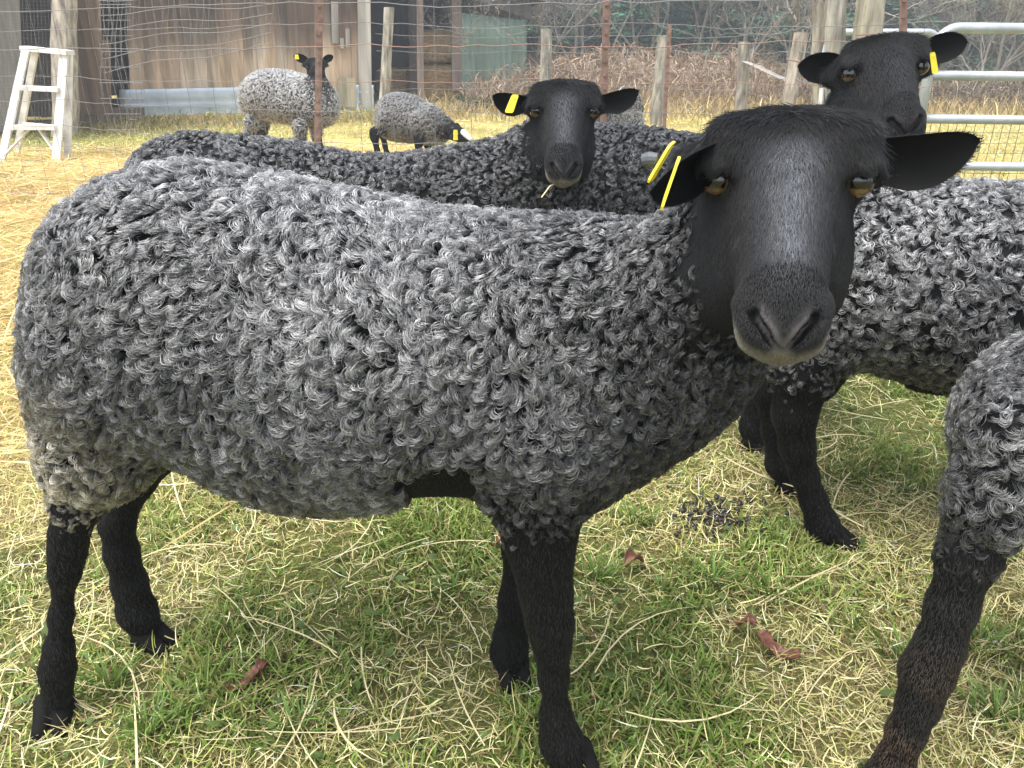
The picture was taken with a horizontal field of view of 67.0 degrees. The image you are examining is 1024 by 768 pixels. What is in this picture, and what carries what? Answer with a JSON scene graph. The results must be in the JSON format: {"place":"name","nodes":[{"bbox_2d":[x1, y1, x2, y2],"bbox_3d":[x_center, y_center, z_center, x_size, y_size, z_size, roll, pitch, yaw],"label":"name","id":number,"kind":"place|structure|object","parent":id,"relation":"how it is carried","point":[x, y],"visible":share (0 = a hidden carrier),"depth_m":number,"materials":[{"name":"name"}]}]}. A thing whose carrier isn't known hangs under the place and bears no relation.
{"place":"outdoors","nodes":[
{"label":"outdoors","id":0,"kind":"place"},
{"bbox_2d":[0,84,1023,767],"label":"ground","id":1,"kind":"structure","parent":0,"point":[476,616],"depth_m":1.27,"materials":[{"name":"plant"}]},
{"bbox_2d":[0,0,51,131],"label":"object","id":2,"kind":"structure","parent":1,"relation":"on","point":[9,59],"depth_m":8.35,"materials":[{"name":"metal"}]},
{"bbox_2d":[0,46,74,161],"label":"step ladder","id":3,"kind":"object","parent":1,"relation":"on","point":[63,113],"visible":0.9,"depth_m":6.36,"materials":[{"name":"white paint"}]},
{"bbox_2d":[50,0,79,136],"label":"log post","id":4,"kind":"object","parent":1,"relation":"on","point":[64,39],"visible":0.56,"depth_m":7.94,"materials":[{"name":"beige wood"}]},
{"bbox_2d":[0,105,447,141],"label":"rank grass","id":5,"kind":"structure","parent":1,"relation":"on","point":[188,122],"depth_m":9.34,"materials":[{"name":"beige plant"}]},
{"bbox_2d":[77,0,373,124],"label":"barn","id":6,"kind":"structure","parent":1,"relation":"on","point":[342,65],"depth_m":10.77,"materials":[{"name":"wood"}]},
{"bbox_2d":[223,665,258,690],"bbox_3d":[-0.387,0.423,1.106,0.051,0.030,0.023,-7,24,-16],"label":"fallen leaf","id":7,"kind":"object","parent":1,"relation":"on","point":[254,669],"visible":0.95,"depth_m":1.11,"materials":[{"name":"brown plant"}]},
{"bbox_2d":[254,657,270,681],"bbox_3d":[-0.363,0.414,1.122,0.016,0.034,0.030,15,28,32],"label":"fallen leaf","id":8,"kind":"object","parent":1,"relation":"on","point":[262,664],"visible":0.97,"depth_m":1.12,"materials":[{"name":"brown plant"}]},
{"bbox_2d":[236,53,340,144],"bbox_3d":[-1.540,-1.825,5.330,0.899,0.833,0.445,15,27,30],"label":"sheep","id":9,"kind":"object","parent":1,"relation":"on","point":[276,100],"visible":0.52,"depth_m":5.09},
{"bbox_2d":[121,77,639,210],"bbox_3d":[-0.360,-0.297,1.832,1.260,0.794,0.354,4,24,8],"label":"sheep","id":10,"kind":"object","parent":1,"relation":"on","point":[527,163],"visible":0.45,"depth_m":1.63},
{"bbox_2d":[379,7,393,98],"bbox_3d":[-1.412,-3.484,8.619,0.282,1.282,0.140,0,23,0],"label":"fence post","id":11,"kind":"object","parent":1,"relation":"on","point":[387,40],"visible":0.66,"depth_m":8.49,"materials":[{"name":"beige wood"}]},
{"bbox_2d":[375,67,406,96],"bbox_3d":[-2.196,-5.655,14.576,0.738,0.577,0.738,-4,24,-10],"label":"hay bale","id":12,"kind":"object","parent":1,"relation":"on","point":[398,74],"visible":0.34,"depth_m":14.26},
{"bbox_2d":[369,92,471,152],"bbox_3d":[-0.724,-1.893,5.838,0.999,0.557,0.371,14,27,30],"label":"sheep","id":13,"kind":"object","parent":1,"relation":"on","point":[424,129],"visible":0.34,"depth_m":5.69},
{"bbox_2d":[405,63,460,100],"bbox_3d":[-1.442,-5.569,14.278,1.038,0.650,0.841,-5,24,-10],"label":"hay bale","id":14,"kind":"object","parent":1,"relation":"on","point":[442,75],"visible":0.46,"depth_m":13.93},
{"bbox_2d":[407,29,450,63],"bbox_3d":[-1.410,-6.146,14.091,0.969,0.587,0.842,-4,24,-9],"label":"hay bale","id":15,"kind":"object","parent":14,"relation":"on","point":[433,56],"visible":0.35,"depth_m":13.74},
{"bbox_2d":[370,0,545,98],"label":"open shed","id":16,"kind":"structure","parent":1,"relation":"on","point":[410,15],"depth_m":13.57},
{"bbox_2d":[441,94,496,110],"bbox_3d":[-0.422,-4.294,11.798,1.345,0.268,1.093,0,23,0],"label":"bush","id":17,"kind":"object","parent":1,"relation":"on","point":[461,96],"visible":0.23,"depth_m":11.75,"materials":[{"name":"brown plant"}]},
{"bbox_2d":[0,0,949,195],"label":"wire fence","id":18,"kind":"object","parent":1,"relation":"on","point":[903,14],"visible":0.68,"depth_m":3.51,"materials":[{"name":"metal"}]},
{"bbox_2d":[490,533,500,546],"bbox_3d":[-0.026,0.286,1.423,0.030,0.032,0.016,0,23,0],"label":"fallen leaf","id":19,"kind":"object","parent":1,"relation":"on","point":[493,543],"visible":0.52,"depth_m":1.43,"materials":[{"name":"brown plant"}]},
{"bbox_2d":[9,100,984,767],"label":"sheep","id":20,"kind":"object","parent":1,"relation":"on","point":[539,386],"visible":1,"depth_m":0.74},
{"bbox_2d":[404,0,611,67],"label":"bare tree","id":21,"kind":"object","parent":1,"relation":"on","point":[489,10],"visible":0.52,"depth_m":13.37,"materials":[{"name":"grey plant"}]},
{"bbox_2d":[0,83,1023,767],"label":"straw","id":22,"kind":"object","parent":1,"relation":"on","point":[8,437],"visible":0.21,"depth_m":1.27,"materials":[{"name":"beige plant"}]},
{"bbox_2d":[756,630,800,659],"bbox_3d":[0.401,0.398,1.167,0.066,0.030,0.027,15,28,31],"label":"fallen leaf","id":23,"kind":"object","parent":22,"relation":"on","point":[766,639],"visible":0.99,"depth_m":1.17,"materials":[{"name":"brown plant"}]},
{"bbox_2d":[106,2,920,51],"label":"distant woods","id":24,"kind":"object","parent":1,"relation":"on","point":[681,15],"depth_m":40.10,"materials":[{"name":"plant"}]},
{"bbox_2d":[539,29,551,81],"bbox_3d":[0.451,-4.168,10.414,0.168,1.118,0.182,0,23,0],"label":"fence post","id":25,"kind":"object","parent":1,"relation":"on","point":[546,38],"visible":0.52,"depth_m":10.27,"materials":[{"name":"grey wood"}]},
{"bbox_2d":[502,0,602,82],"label":"conifer","id":26,"kind":"object","parent":1,"relation":"on","point":[532,33],"visible":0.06,"depth_m":20.42,"materials":[{"name":"green plant"}]},
{"bbox_2d":[498,0,625,77],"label":"bare tree","id":27,"kind":"object","parent":1,"relation":"on","point":[581,32],"visible":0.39,"depth_m":16.20,"materials":[{"name":"grey plant"}]},
{"bbox_2d":[501,0,633,81],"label":"bare tree","id":28,"kind":"object","parent":1,"relation":"on","point":[558,40],"visible":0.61,"depth_m":14.98,"materials":[{"name":"grey plant"}]},
{"bbox_2d":[516,0,654,56],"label":"conifer","id":29,"kind":"object","parent":1,"relation":"on","point":[591,41],"visible":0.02,"depth_m":24.18,"materials":[{"name":"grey plant"}]},
{"bbox_2d":[547,0,642,90],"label":"bare tree","id":30,"kind":"object","parent":1,"relation":"on","point":[599,14],"visible":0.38,"depth_m":17.24,"materials":[{"name":"grey plant"}]},
{"bbox_2d":[377,23,853,127],"bbox_3d":[1.404,-2.897,7.567,3.167,1.035,5.978,-17,29,-34],"label":"post wire fence","id":31,"kind":"object","parent":1,"relation":"on","point":[667,66],"visible":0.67,"depth_m":8.62,"materials":[{"name":"grey"}]},
{"bbox_2d":[595,94,644,124],"bbox_3d":[1.043,-2.802,8.111,1.024,0.447,0.400,-18,29,-36],"label":"sheep","id":32,"kind":"object","parent":1,"relation":"on","point":[633,118],"visible":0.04,"depth_m":8.02},
{"bbox_2d":[521,0,729,81],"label":"conifer","id":33,"kind":"object","parent":1,"relation":"on","point":[638,9],"visible":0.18,"depth_m":20.55,"materials":[{"name":"plant"}]},
{"bbox_2d":[624,547,643,567],"bbox_3d":[0.217,0.306,1.364,0.050,0.040,0.026,-18,29,-36],"label":"fallen leaf","id":34,"kind":"object","parent":1,"relation":"on","point":[629,554],"visible":1,"depth_m":1.36,"materials":[{"name":"brown plant"}]},
{"bbox_2d":[584,0,684,82],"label":"bare tree","id":35,"kind":"object","parent":1,"relation":"on","point":[657,6],"visible":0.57,"depth_m":18.94,"materials":[{"name":"grey plant"}]},
{"bbox_2d":[650,35,666,124],"bbox_3d":[1.811,-3.725,9.504,0.180,1.023,0.158,0,23,0],"label":"fence post","id":36,"kind":"object","parent":1,"relation":"on","point":[657,90],"visible":0.75,"depth_m":9.46,"materials":[{"name":"wood"}]},
{"bbox_2d":[586,2,748,58],"bbox_3d":[4.423,-13.842,23.387,5.635,8.991,5.905,0,23,1],"label":"conifer","id":37,"kind":"object","parent":1,"relation":"on","point":[690,22],"visible":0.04,"depth_m":23.40,"materials":[{"name":"green plant"}]},
{"bbox_2d":[594,0,795,84],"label":"bare tree","id":38,"kind":"object","parent":1,"relation":"on","point":[700,18],"visible":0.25,"depth_m":20.25,"materials":[{"name":"plant"}]},
{"bbox_2d":[622,0,770,93],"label":"bare tree","id":39,"kind":"object","parent":1,"relation":"on","point":[707,15],"visible":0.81,"depth_m":15.17,"materials":[{"name":"grey plant"}]},
{"bbox_2d":[647,1,760,41],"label":"conifer","id":40,"kind":"object","parent":1,"relation":"on","point":[691,11],"visible":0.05,"depth_m":25.26,"materials":[{"name":"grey plant"}]},
{"bbox_2d":[668,491,788,537],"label":"sheep droppings","id":41,"kind":"object","parent":1,"relation":"on","point":[710,512],"visible":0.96,"depth_m":1.51,"materials":[{"name":"black"}]},
{"bbox_2d":[454,35,1023,111],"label":"bracken","id":42,"kind":"object","parent":1,"relation":"on","point":[963,88],"visible":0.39,"depth_m":12.32,"materials":[{"name":"brown plant"}]},
{"bbox_2d":[734,42,749,110],"bbox_3d":[2.494,-3.209,8.413,0.188,0.940,0.134,0,23,0],"label":"fence post","id":43,"kind":"object","parent":1,"relation":"on","point":[743,69],"visible":0.72,"depth_m":8.32,"materials":[{"name":"beige wood"}]},
{"bbox_2d":[742,61,785,80],"bbox_3d":[2.391,-2.934,7.254,0.075,0.150,2.218,2,23,4],"label":"brace rail","id":44,"kind":"object","parent":43,"relation":"attached to","point":[767,71],"visible":0.83,"depth_m":7.29,"materials":[{"name":"white wood"}]},
{"bbox_2d":[727,612,756,625],"bbox_3d":[0.362,0.372,1.218,0.046,0.035,0.022,20,30,38],"label":"fallen leaf","id":45,"kind":"object","parent":1,"relation":"on","point":[751,619],"visible":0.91,"depth_m":1.21,"materials":[{"name":"brown plant"}]},
{"bbox_2d":[716,6,784,52],"bbox_3d":[9.734,-17.181,30.571,6.213,9.461,5.929,6,24,14],"label":"conifer","id":46,"kind":"object","parent":1,"relation":"on","point":[747,39],"depth_m":31.12,"materials":[{"name":"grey plant"}]},
{"bbox_2d":[586,30,969,455],"bbox_3d":[0.459,-0.353,1.855,0.455,0.878,1.117,-17,29,-34],"label":"sheep","id":47,"kind":"object","parent":1,"relation":"on","point":[881,75],"visible":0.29,"depth_m":1.34},
{"bbox_2d":[782,32,808,104],"bbox_3d":[2.230,-2.286,6.217,0.175,0.982,0.109,-5,24,-11],"label":"fence post","id":48,"kind":"object","parent":1,"relation":"on","point":[790,93],"visible":0.45,"depth_m":6.10,"materials":[{"name":"beige wood"}]},
{"bbox_2d":[718,0,898,81],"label":"conifer","id":49,"kind":"object","parent":1,"relation":"on","point":[847,19],"visible":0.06,"depth_m":21.10,"materials":[{"name":"green plant"}]},
{"bbox_2d":[705,0,914,79],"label":"conifer","id":50,"kind":"object","parent":1,"relation":"on","point":[782,9],"visible":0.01,"depth_m":23.96,"materials":[{"name":"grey plant"}]},
{"bbox_2d":[811,2,824,104],"bbox_3d":[1.885,-1.702,4.701,0.292,1.106,0.140,0,23,0],"label":"gate post","id":51,"kind":"object","parent":1,"relation":"on","point":[818,16],"visible":0.2,"depth_m":4.51,"materials":[{"name":"beige wood"}]},
{"bbox_2d":[824,0,846,99],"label":"gate post","id":52,"kind":"object","parent":1,"relation":"on","point":[835,12],"visible":0.19,"depth_m":4.37,"materials":[{"name":"beige wood"}]},
{"bbox_2d":[818,88,824,103],"bbox_3d":[1.840,-1.693,4.606,0.035,0.131,0.032,0,23,0],"label":"white pipe","id":53,"kind":"object","parent":52,"relation":"attached to","point":[821,95],"visible":0.6,"depth_m":4.59,"materials":[{"name":"metal"}]},
{"bbox_2d":[712,0,966,97],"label":"bare tree","id":54,"kind":"object","parent":1,"relation":"on","point":[771,5],"visible":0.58,"depth_m":14.36,"materials":[{"name":"grey plant"}]},
{"bbox_2d":[713,0,966,98],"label":"bare tree","id":55,"kind":"object","parent":1,"relation":"on","point":[794,20],"visible":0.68,"depth_m":12.72,"materials":[{"name":"grey plant"}]},
{"bbox_2d":[780,0,948,52],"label":"conifer","id":56,"kind":"object","parent":1,"relation":"on","point":[908,25],"visible":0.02,"depth_m":24.43,"materials":[{"name":"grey plant"}]},
{"bbox_2d":[852,0,885,39],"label":"gate post","id":57,"kind":"object","parent":1,"relation":"on","point":[869,12],"visible":0.19,"depth_m":4.26,"materials":[{"name":"beige wood"}]},
{"bbox_2d":[786,34,871,62],"bbox_3d":[1.839,-1.988,4.604,0.210,0.164,0.761,-10,25,-23],"label":"wire wrap","id":58,"kind":"object","parent":57,"relation":"attached to","point":[799,61],"visible":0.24,"depth_m":4.78,"materials":[{"name":"grey metal"}]},
{"bbox_2d":[810,29,937,103],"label":"gate","id":59,"kind":"structure","parent":1,"relation":"on","point":[927,32],"depth_m":5.35,"materials":[{"name":"metal"}]},
{"bbox_2d":[787,0,973,64],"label":"conifer","id":60,"kind":"object","parent":1,"relation":"on","point":[851,15],"visible":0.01,"depth_m":21.48,"materials":[{"name":"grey plant"}]},
{"bbox_2d":[752,175,1023,552],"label":"sheep","id":61,"kind":"object","parent":1,"relation":"on","point":[933,303],"visible":0.8,"depth_m":1.19},
{"bbox_2d":[862,330,1023,767],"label":"sheep","id":62,"kind":"object","parent":1,"relation":"on","point":[979,537],"visible":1,"depth_m":0.83},
{"bbox_2d":[885,0,1003,70],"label":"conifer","id":63,"kind":"object","parent":1,"relation":"on","point":[926,19],"depth_m":25.15,"materials":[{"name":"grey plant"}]},
{"bbox_2d":[887,0,1023,70],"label":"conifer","id":64,"kind":"object","parent":1,"relation":"on","point":[941,23],"visible":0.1,"depth_m":20.81,"materials":[{"name":"green plant"}]},
{"bbox_2d":[889,0,1023,87],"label":"bare tree","id":65,"kind":"object","parent":1,"relation":"on","point":[966,51],"visible":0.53,"depth_m":13.62,"materials":[{"name":"grey plant"}]},
{"bbox_2d":[907,0,1023,70],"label":"bare tree","id":66,"kind":"object","parent":1,"relation":"on","point":[998,20],"visible":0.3,"depth_m":13.98,"materials":[{"name":"grey plant"}]},
{"bbox_2d":[919,22,1023,178],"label":"field gate","id":67,"kind":"structure","parent":1,"relation":"on","point":[979,28],"depth_m":3.96,"materials":[{"name":"metal"}]},
{"bbox_2d":[926,0,1023,104],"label":"bare tree","id":68,"kind":"object","parent":1,"relation":"on","point":[1008,61],"visible":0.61,"depth_m":12.96,"materials":[{"name":"grey plant"}]},
{"bbox_2d":[927,0,1023,70],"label":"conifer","id":69,"kind":"object","parent":1,"relation":"on","point":[989,61],"visible":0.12,"depth_m":21.10,"materials":[{"name":"green plant"}]},
{"bbox_2d":[408,85,1023,120],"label":"tall dead grass","id":70,"kind":"structure","parent":0,"point":[933,110],"depth_m":10.96,"materials":[{"name":"beige plant"}]}
]}

